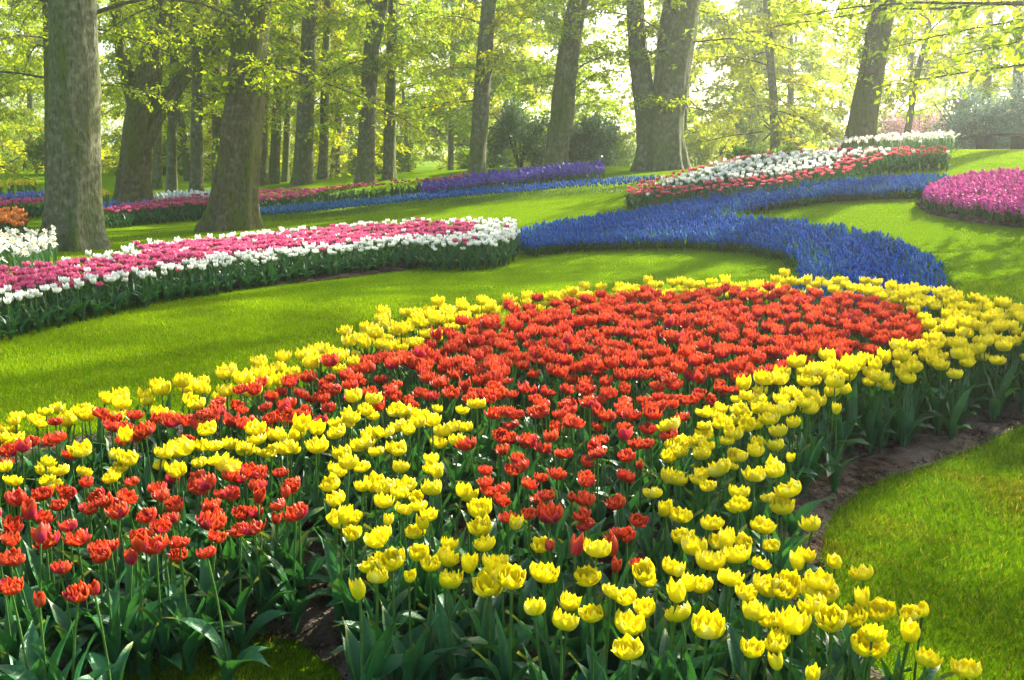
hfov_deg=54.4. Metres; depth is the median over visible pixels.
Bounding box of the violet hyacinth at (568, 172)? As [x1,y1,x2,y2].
[566,167,569,180]
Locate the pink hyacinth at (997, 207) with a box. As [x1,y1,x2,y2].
[994,202,1000,220]
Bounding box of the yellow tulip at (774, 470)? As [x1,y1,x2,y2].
[746,461,815,551]
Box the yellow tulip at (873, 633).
[861,623,887,679]
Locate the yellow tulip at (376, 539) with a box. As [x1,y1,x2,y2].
[331,528,407,653]
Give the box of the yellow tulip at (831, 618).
[814,602,847,679]
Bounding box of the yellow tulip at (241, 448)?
[226,443,256,519]
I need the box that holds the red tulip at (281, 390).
[276,386,287,427]
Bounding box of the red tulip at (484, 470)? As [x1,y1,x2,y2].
[455,465,492,553]
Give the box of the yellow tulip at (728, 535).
[708,526,741,626]
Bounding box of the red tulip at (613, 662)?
[601,555,640,675]
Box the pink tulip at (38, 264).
[33,261,42,286]
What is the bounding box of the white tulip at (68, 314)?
[54,282,79,324]
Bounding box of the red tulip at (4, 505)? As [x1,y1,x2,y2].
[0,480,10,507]
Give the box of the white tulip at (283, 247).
[276,246,288,277]
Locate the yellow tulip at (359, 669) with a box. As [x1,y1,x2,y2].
[341,577,424,679]
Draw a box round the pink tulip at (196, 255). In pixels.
[187,252,200,278]
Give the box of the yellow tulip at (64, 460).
[41,407,77,466]
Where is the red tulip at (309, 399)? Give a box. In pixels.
[276,393,331,438]
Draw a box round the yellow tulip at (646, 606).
[631,596,657,679]
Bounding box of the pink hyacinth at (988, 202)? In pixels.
[984,199,994,217]
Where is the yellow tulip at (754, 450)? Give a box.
[712,441,775,547]
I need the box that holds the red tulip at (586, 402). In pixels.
[574,395,600,457]
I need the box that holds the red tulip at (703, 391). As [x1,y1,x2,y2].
[685,387,706,432]
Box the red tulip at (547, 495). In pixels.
[520,488,571,588]
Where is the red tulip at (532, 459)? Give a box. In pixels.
[527,405,564,488]
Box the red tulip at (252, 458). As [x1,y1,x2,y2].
[233,415,257,465]
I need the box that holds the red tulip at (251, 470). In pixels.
[239,461,308,560]
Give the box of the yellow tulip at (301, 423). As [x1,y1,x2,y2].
[288,412,331,522]
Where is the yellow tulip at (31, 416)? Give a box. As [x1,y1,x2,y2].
[17,411,45,462]
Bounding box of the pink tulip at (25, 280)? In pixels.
[20,279,34,320]
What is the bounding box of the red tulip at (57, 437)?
[36,430,88,521]
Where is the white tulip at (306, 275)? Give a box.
[297,249,315,279]
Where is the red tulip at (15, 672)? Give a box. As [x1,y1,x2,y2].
[0,591,81,679]
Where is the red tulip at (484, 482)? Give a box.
[459,476,503,563]
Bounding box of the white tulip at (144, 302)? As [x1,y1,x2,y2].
[132,273,153,307]
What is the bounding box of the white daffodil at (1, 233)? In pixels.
[0,229,5,264]
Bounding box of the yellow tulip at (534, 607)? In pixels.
[523,597,545,679]
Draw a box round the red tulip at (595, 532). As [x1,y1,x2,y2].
[564,469,612,560]
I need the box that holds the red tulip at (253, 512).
[226,505,269,610]
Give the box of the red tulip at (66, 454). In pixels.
[61,449,113,513]
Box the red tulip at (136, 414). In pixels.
[126,410,152,496]
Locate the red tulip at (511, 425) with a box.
[488,419,550,492]
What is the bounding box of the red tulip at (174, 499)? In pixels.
[138,495,193,587]
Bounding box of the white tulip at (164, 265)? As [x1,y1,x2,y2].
[163,264,181,296]
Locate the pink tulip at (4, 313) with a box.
[0,286,23,317]
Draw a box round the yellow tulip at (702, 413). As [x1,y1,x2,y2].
[688,408,733,467]
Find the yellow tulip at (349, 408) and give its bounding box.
[327,405,351,453]
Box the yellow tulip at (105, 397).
[83,391,116,471]
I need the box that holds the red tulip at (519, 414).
[500,409,529,485]
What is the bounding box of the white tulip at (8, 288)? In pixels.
[4,285,22,318]
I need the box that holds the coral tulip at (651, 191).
[649,190,656,203]
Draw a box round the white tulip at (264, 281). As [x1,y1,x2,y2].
[255,259,274,286]
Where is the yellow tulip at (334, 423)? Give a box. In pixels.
[311,416,368,492]
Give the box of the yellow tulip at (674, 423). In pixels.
[636,418,692,495]
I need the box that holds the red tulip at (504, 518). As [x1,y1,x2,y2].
[477,510,538,613]
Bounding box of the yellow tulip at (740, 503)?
[716,495,751,609]
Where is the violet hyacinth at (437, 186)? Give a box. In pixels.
[434,183,439,198]
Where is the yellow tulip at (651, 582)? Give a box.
[606,573,656,663]
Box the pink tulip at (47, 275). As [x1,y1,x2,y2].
[36,272,52,298]
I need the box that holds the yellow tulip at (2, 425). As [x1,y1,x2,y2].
[0,421,36,491]
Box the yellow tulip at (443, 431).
[420,422,466,500]
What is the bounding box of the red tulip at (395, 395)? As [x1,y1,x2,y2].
[384,388,401,444]
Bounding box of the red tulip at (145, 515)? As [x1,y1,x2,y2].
[83,506,178,604]
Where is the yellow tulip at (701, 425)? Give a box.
[661,420,723,489]
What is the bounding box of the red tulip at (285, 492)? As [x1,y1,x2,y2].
[249,484,328,611]
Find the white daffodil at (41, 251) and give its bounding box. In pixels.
[35,240,43,266]
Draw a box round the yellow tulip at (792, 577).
[725,568,825,674]
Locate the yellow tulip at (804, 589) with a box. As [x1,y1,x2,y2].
[760,582,836,679]
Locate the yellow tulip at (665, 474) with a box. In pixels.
[656,466,681,542]
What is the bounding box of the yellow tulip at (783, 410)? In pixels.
[748,403,804,481]
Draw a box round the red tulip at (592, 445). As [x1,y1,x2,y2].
[575,438,631,527]
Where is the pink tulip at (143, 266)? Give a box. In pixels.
[139,264,153,289]
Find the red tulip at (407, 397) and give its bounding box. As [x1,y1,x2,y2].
[395,394,423,463]
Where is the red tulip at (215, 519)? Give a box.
[166,506,250,633]
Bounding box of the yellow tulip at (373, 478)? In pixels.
[357,470,401,544]
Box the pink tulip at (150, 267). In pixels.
[147,265,152,282]
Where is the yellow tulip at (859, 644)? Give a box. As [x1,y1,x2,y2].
[850,626,889,679]
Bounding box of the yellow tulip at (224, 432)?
[212,403,244,451]
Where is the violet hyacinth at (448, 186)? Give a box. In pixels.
[446,182,449,193]
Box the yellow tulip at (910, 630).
[899,617,941,679]
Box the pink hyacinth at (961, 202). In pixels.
[956,197,964,215]
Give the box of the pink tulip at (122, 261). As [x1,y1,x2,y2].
[116,258,129,283]
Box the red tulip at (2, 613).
[0,508,25,617]
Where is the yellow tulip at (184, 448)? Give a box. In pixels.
[147,436,211,525]
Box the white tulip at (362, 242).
[358,240,370,268]
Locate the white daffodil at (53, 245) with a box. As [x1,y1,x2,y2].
[47,240,60,265]
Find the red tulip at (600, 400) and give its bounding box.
[595,394,627,460]
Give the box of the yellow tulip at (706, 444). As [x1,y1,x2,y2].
[684,440,726,516]
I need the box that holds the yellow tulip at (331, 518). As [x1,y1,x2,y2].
[303,508,366,586]
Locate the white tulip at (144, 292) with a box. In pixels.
[137,272,160,298]
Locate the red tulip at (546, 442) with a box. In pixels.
[532,399,570,457]
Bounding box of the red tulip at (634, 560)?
[628,557,664,640]
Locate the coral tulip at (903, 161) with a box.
[901,148,906,170]
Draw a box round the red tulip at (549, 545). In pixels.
[536,537,603,660]
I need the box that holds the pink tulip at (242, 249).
[236,247,250,269]
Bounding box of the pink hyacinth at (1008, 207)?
[1005,200,1011,219]
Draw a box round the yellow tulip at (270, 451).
[241,443,278,533]
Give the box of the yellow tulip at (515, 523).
[501,513,545,646]
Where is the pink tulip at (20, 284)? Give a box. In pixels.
[13,281,29,311]
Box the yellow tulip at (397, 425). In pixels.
[386,418,428,497]
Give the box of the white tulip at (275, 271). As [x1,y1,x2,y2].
[272,257,287,284]
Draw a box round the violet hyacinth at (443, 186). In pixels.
[442,182,445,198]
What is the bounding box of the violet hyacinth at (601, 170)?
[598,166,602,179]
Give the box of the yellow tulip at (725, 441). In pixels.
[714,436,751,516]
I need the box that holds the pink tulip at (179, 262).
[178,261,190,282]
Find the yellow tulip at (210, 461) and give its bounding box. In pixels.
[186,456,234,557]
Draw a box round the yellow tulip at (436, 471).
[411,465,460,540]
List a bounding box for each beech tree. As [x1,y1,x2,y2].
[0,0,208,231]
[1,0,268,251]
[35,0,301,212]
[98,0,231,192]
[98,0,314,191]
[98,0,433,231]
[99,0,226,188]
[134,0,299,186]
[145,1,284,147]
[173,0,335,185]
[188,0,363,184]
[222,21,363,181]
[229,0,401,185]
[268,0,421,179]
[282,4,403,174]
[285,0,459,185]
[316,0,477,179]
[371,0,548,177]
[397,0,496,169]
[495,0,666,169]
[556,0,823,171]
[764,0,985,153]
[830,0,1023,140]
[882,0,1012,125]
[950,0,1023,119]
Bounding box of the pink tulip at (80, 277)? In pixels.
[65,276,91,298]
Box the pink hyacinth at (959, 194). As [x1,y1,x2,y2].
[957,190,961,208]
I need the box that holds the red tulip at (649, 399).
[633,396,658,452]
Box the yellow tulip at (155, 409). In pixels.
[132,405,178,477]
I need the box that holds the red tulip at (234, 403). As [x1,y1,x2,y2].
[215,399,244,457]
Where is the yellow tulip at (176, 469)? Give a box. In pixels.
[164,460,206,572]
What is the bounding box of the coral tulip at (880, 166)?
[879,157,884,175]
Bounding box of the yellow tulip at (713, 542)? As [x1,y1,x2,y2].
[667,532,750,622]
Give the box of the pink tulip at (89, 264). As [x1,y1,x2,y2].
[85,262,98,286]
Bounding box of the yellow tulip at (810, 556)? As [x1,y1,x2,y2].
[762,544,826,662]
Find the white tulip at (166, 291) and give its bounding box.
[159,270,175,301]
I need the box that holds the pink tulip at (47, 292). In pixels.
[45,276,58,298]
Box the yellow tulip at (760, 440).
[737,435,777,502]
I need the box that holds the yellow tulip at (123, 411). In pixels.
[106,408,151,462]
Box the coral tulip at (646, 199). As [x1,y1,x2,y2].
[641,190,650,204]
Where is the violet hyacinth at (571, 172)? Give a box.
[570,168,574,180]
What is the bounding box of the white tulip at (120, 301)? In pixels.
[108,273,129,311]
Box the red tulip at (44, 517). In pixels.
[24,509,89,595]
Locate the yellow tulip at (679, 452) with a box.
[667,445,695,517]
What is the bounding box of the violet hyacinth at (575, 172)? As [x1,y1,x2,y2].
[573,169,578,180]
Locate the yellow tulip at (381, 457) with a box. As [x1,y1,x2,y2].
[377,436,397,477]
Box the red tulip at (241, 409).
[235,404,264,442]
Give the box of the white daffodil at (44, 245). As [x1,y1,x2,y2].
[41,243,48,262]
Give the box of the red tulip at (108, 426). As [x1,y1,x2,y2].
[93,421,143,497]
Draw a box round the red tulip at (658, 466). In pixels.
[633,399,672,473]
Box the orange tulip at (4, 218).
[1,215,10,253]
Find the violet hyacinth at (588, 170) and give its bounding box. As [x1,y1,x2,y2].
[586,165,592,180]
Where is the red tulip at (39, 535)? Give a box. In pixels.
[0,522,99,645]
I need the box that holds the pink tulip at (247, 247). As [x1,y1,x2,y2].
[242,245,255,268]
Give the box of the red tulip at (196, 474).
[180,469,227,545]
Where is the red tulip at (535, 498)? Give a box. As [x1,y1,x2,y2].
[509,491,572,563]
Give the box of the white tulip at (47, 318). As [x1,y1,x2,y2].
[38,284,60,328]
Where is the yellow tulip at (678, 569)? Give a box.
[614,559,710,653]
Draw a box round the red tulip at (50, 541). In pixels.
[32,530,90,645]
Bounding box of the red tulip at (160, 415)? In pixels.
[149,411,199,487]
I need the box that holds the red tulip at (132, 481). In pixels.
[115,476,173,561]
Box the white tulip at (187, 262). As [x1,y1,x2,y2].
[181,258,197,295]
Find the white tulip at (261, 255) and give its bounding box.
[256,253,265,275]
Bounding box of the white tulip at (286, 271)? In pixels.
[278,250,300,281]
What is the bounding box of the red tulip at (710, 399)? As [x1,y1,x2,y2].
[705,393,716,442]
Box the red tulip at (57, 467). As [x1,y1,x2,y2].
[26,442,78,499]
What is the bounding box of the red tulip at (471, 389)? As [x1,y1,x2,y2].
[462,387,488,435]
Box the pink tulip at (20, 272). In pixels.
[16,269,25,290]
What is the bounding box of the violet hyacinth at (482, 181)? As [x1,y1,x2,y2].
[480,177,484,188]
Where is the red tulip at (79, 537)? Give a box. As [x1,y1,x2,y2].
[57,528,111,643]
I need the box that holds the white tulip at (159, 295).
[152,261,170,296]
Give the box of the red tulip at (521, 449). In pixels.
[513,405,555,491]
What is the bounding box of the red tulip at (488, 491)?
[480,486,537,555]
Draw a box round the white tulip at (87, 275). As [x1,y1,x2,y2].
[82,272,104,317]
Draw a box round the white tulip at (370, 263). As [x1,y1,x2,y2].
[362,246,375,270]
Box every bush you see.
[0,149,36,170]
[22,129,44,175]
[43,149,115,170]
[115,128,205,175]
[313,142,351,170]
[345,130,415,174]
[377,142,421,168]
[451,146,518,169]
[486,94,549,167]
[568,111,621,165]
[585,131,633,165]
[611,140,635,165]
[684,121,747,165]
[716,118,768,157]
[725,144,778,162]
[772,145,805,157]
[879,109,969,147]
[914,81,1023,149]
[964,71,1023,148]
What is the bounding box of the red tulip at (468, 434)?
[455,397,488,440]
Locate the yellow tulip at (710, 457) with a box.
[708,416,724,488]
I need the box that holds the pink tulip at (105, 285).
[101,273,109,308]
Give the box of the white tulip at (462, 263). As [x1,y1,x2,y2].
[453,246,465,270]
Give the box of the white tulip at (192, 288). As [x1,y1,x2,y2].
[182,265,204,297]
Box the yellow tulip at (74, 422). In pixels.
[53,415,84,491]
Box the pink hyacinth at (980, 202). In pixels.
[977,197,983,214]
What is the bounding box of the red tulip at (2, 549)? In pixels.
[0,456,33,553]
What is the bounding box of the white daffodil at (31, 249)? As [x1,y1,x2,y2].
[29,245,35,268]
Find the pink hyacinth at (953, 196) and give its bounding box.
[950,192,957,203]
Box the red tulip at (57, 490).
[55,483,85,558]
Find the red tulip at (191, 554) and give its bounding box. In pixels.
[162,498,205,605]
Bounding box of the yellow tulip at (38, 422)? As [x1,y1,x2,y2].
[18,417,69,478]
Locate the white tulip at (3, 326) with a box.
[0,297,15,339]
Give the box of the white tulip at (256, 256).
[249,254,269,283]
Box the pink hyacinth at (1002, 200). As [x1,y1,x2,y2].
[999,199,1005,218]
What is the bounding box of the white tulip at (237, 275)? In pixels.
[231,252,251,288]
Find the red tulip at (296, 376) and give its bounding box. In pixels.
[274,373,300,427]
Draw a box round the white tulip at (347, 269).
[340,246,357,272]
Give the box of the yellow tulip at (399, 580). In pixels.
[362,524,416,631]
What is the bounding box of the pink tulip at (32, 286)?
[26,284,44,311]
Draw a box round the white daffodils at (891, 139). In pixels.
[877,135,954,149]
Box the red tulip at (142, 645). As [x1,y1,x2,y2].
[84,530,168,679]
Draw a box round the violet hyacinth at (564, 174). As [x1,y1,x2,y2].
[562,170,566,180]
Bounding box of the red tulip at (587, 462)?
[551,455,594,535]
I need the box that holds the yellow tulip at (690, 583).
[626,572,721,679]
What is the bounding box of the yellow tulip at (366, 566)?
[333,555,424,639]
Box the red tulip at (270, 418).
[258,411,279,497]
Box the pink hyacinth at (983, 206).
[981,200,986,216]
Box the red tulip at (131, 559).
[99,547,182,677]
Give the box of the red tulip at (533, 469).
[509,435,539,506]
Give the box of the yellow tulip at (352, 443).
[345,437,390,519]
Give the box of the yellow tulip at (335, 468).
[307,460,371,544]
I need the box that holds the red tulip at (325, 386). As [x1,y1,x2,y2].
[313,383,342,437]
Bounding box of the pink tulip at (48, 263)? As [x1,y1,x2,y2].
[44,261,51,283]
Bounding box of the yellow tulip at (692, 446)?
[687,442,713,499]
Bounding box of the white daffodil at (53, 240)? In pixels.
[51,236,56,260]
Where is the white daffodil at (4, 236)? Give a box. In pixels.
[1,234,9,266]
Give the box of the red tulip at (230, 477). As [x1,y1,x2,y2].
[191,470,246,552]
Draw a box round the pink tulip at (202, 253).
[197,251,208,272]
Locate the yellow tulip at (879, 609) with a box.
[812,596,911,679]
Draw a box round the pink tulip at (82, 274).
[81,272,92,310]
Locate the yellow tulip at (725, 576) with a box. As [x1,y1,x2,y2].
[677,567,766,679]
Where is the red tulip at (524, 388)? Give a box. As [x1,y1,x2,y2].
[508,380,542,448]
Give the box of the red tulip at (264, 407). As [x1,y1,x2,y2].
[257,401,271,462]
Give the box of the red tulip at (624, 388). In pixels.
[614,381,637,451]
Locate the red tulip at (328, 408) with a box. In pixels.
[318,402,339,461]
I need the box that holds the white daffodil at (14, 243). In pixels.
[12,240,21,267]
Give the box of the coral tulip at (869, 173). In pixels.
[866,162,872,178]
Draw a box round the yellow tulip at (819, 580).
[804,567,834,669]
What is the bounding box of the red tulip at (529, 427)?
[516,384,553,442]
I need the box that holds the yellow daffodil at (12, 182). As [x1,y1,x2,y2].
[10,180,15,193]
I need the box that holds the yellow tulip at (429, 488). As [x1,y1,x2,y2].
[403,479,467,568]
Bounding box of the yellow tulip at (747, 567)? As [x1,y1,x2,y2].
[688,502,762,593]
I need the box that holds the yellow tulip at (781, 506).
[746,494,830,606]
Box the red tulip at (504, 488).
[493,481,527,564]
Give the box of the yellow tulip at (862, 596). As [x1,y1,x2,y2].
[807,586,872,679]
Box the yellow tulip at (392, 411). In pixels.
[383,400,420,472]
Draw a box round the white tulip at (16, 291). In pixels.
[5,289,29,312]
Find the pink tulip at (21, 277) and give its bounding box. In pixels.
[13,274,26,292]
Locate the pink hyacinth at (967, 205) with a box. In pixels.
[963,200,969,215]
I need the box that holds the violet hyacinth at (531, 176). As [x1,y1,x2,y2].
[526,173,533,183]
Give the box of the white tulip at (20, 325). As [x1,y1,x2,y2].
[1,292,38,334]
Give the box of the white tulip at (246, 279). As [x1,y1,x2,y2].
[241,255,257,289]
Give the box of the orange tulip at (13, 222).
[10,219,26,247]
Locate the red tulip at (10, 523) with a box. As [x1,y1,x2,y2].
[0,514,63,611]
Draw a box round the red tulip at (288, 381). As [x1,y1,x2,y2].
[272,375,312,429]
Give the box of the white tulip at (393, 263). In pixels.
[385,242,398,266]
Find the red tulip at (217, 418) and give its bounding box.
[202,414,238,469]
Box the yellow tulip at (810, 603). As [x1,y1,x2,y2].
[791,592,843,679]
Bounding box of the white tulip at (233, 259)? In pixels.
[231,257,242,285]
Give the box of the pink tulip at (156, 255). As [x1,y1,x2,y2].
[154,253,162,277]
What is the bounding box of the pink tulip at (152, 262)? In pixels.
[149,260,169,298]
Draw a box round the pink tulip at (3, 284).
[0,280,14,316]
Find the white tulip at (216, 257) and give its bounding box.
[204,255,220,278]
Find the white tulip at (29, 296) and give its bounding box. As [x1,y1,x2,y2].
[21,293,46,330]
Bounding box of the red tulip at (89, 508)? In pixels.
[54,501,124,603]
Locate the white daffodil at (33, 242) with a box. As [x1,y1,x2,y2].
[31,240,40,259]
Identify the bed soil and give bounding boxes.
[0,331,1023,679]
[45,248,519,297]
[522,191,954,286]
[624,153,951,205]
[916,193,1023,227]
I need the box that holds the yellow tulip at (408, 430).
[401,422,425,524]
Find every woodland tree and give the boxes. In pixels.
[0,0,44,179]
[0,0,102,170]
[0,0,125,171]
[0,2,44,172]
[0,4,43,157]
[1,110,35,139]
[97,3,206,174]
[100,0,211,180]
[101,0,207,157]
[101,30,133,166]
[151,7,284,175]
[203,23,296,156]
[268,0,410,179]
[269,25,319,167]
[282,15,382,156]
[291,1,445,171]
[331,0,469,171]
[349,0,460,167]
[377,0,546,168]
[400,0,582,167]
[422,24,509,166]
[433,0,565,170]
[434,5,555,151]
[493,0,652,167]
[531,4,619,124]
[596,0,769,157]
[612,0,745,160]
[684,0,858,157]
[688,0,841,155]
[717,0,849,150]
[717,0,856,154]
[723,0,798,136]
[796,2,882,147]
[821,0,982,149]
[891,0,1012,130]
[903,0,1005,129]
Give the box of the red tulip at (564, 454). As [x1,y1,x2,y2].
[532,448,572,528]
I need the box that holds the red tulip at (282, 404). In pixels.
[269,396,312,472]
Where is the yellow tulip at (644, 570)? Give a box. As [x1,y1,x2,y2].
[626,557,703,664]
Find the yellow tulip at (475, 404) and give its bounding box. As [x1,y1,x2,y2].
[453,397,493,488]
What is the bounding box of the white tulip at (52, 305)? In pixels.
[42,285,65,312]
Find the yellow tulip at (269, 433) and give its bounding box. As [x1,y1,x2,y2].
[265,426,305,495]
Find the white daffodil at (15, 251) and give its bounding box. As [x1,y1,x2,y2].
[7,247,21,275]
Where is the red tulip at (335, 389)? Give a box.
[327,383,357,443]
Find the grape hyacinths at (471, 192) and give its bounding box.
[419,174,660,206]
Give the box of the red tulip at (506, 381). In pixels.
[498,377,544,444]
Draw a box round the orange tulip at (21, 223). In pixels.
[18,220,26,241]
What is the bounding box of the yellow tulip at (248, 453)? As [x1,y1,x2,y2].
[218,440,256,504]
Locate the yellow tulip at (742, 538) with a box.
[702,531,774,628]
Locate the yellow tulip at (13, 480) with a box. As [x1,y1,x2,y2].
[0,475,45,563]
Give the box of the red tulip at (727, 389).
[722,385,738,436]
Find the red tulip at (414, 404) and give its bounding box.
[386,398,430,455]
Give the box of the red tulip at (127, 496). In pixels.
[117,487,144,570]
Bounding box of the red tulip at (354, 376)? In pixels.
[346,371,366,433]
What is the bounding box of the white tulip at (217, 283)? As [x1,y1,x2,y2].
[209,263,226,294]
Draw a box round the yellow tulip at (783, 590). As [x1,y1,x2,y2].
[766,579,826,679]
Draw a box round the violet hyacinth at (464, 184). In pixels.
[462,181,467,189]
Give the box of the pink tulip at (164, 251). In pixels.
[161,247,175,270]
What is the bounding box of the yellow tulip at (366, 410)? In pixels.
[357,402,397,474]
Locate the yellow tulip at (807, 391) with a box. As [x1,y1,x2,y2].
[784,386,822,466]
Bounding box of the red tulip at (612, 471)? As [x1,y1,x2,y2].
[593,421,646,497]
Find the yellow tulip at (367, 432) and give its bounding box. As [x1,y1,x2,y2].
[360,423,391,491]
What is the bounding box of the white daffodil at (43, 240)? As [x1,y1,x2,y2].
[38,238,45,261]
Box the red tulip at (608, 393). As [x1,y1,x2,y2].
[591,386,637,464]
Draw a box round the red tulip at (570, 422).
[562,415,588,495]
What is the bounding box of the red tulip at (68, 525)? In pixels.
[42,518,112,627]
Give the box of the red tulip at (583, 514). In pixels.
[561,506,605,600]
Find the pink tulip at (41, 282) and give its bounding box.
[36,279,51,322]
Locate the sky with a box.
[0,0,1023,155]
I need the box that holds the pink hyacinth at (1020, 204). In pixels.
[1017,200,1022,219]
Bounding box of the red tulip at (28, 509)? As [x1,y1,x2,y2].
[0,497,72,627]
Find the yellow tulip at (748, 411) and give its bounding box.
[719,408,751,461]
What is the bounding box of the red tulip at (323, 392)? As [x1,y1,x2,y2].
[308,389,346,439]
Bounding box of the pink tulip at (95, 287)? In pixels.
[84,270,106,299]
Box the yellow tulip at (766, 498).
[746,492,814,577]
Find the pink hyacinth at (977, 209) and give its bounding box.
[974,195,978,213]
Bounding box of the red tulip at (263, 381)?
[255,376,278,446]
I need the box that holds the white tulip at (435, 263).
[427,247,442,270]
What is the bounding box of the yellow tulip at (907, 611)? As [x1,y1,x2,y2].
[880,604,922,679]
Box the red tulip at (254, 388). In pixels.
[247,381,270,464]
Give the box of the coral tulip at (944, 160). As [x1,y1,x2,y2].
[943,147,946,168]
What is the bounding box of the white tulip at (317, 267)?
[307,249,324,275]
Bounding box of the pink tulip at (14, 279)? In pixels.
[7,276,17,308]
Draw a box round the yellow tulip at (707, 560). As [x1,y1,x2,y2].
[685,548,727,656]
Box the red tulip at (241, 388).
[227,383,267,459]
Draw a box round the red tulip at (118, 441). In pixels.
[108,435,151,499]
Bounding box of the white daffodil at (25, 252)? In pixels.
[15,250,28,267]
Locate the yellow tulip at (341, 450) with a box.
[308,444,366,542]
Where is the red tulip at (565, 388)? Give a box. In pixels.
[556,383,583,445]
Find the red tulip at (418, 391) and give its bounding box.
[406,387,428,464]
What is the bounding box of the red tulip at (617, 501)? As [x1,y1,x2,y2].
[576,492,642,594]
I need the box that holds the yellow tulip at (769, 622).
[734,611,776,679]
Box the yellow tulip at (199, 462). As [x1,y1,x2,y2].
[170,456,213,525]
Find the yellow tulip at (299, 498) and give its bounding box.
[249,447,315,510]
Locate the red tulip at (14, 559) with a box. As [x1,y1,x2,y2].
[0,551,83,658]
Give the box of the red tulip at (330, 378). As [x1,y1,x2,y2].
[325,373,350,430]
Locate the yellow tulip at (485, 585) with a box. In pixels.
[443,566,543,679]
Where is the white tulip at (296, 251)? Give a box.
[288,249,303,277]
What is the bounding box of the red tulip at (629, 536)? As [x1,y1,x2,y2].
[616,526,662,612]
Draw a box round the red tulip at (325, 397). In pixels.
[317,393,333,461]
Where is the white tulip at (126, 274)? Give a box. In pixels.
[118,271,137,301]
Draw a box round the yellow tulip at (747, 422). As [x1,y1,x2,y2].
[716,413,765,494]
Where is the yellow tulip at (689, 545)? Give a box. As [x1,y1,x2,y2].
[652,534,707,653]
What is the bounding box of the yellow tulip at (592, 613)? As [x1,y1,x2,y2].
[578,603,626,679]
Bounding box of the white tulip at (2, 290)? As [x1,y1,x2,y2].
[0,287,15,321]
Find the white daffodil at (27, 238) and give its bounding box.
[24,234,33,267]
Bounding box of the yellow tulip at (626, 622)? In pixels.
[590,608,650,679]
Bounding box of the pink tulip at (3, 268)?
[0,265,7,273]
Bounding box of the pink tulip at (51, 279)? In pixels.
[44,276,70,320]
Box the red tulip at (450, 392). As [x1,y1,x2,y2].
[423,385,461,463]
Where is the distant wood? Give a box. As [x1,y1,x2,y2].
[0,80,1012,164]
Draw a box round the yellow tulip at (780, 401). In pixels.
[763,400,793,458]
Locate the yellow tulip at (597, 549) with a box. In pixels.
[566,538,612,658]
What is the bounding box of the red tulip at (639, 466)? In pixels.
[623,459,660,556]
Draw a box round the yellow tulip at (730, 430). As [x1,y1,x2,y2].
[715,422,763,506]
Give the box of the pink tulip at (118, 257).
[113,255,122,278]
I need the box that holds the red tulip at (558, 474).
[547,467,582,556]
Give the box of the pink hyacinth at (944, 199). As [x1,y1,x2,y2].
[941,196,946,210]
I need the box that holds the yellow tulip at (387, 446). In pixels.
[367,440,427,516]
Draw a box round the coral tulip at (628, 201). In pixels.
[626,189,632,209]
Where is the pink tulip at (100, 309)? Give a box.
[91,281,114,315]
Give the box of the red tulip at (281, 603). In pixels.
[262,511,308,620]
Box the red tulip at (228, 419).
[205,410,246,485]
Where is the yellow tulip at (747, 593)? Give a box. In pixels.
[697,582,770,679]
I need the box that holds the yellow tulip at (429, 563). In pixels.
[400,554,464,679]
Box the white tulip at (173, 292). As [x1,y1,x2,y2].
[160,264,181,300]
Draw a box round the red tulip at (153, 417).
[147,412,191,488]
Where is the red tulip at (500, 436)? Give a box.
[455,427,525,527]
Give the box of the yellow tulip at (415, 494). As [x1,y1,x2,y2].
[391,489,429,556]
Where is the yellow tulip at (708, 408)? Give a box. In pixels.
[688,405,715,448]
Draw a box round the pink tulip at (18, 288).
[5,285,23,309]
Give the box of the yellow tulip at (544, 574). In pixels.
[505,561,586,679]
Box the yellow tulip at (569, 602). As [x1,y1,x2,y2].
[512,590,614,679]
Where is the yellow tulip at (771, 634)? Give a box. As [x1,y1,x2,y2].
[735,627,805,679]
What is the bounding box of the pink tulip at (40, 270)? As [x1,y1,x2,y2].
[34,267,49,292]
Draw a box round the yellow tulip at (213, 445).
[184,440,230,520]
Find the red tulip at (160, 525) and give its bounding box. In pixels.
[132,517,207,652]
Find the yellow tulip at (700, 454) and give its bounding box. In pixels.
[667,446,733,524]
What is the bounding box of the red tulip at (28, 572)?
[0,522,70,608]
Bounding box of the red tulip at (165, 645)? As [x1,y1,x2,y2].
[139,533,215,675]
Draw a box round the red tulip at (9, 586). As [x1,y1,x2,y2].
[0,576,49,679]
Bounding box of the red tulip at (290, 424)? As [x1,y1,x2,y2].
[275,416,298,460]
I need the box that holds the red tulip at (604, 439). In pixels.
[570,434,619,500]
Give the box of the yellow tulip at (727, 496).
[694,459,745,530]
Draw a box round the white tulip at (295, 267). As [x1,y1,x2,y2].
[286,253,299,278]
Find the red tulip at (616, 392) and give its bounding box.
[591,387,637,453]
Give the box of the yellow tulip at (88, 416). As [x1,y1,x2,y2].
[72,406,100,492]
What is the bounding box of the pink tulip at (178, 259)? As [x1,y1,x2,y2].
[175,256,186,280]
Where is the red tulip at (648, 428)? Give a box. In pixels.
[609,421,656,510]
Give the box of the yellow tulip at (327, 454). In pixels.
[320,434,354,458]
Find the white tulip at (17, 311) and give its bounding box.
[6,297,22,326]
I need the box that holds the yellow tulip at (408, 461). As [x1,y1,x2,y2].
[384,420,413,479]
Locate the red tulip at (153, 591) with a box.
[87,527,196,607]
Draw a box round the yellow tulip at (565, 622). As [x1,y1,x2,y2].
[517,606,579,679]
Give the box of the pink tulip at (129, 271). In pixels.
[124,269,139,306]
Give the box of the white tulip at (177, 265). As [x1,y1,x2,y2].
[170,263,189,295]
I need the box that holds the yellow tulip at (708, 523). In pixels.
[674,514,738,611]
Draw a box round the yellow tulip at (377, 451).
[350,446,388,526]

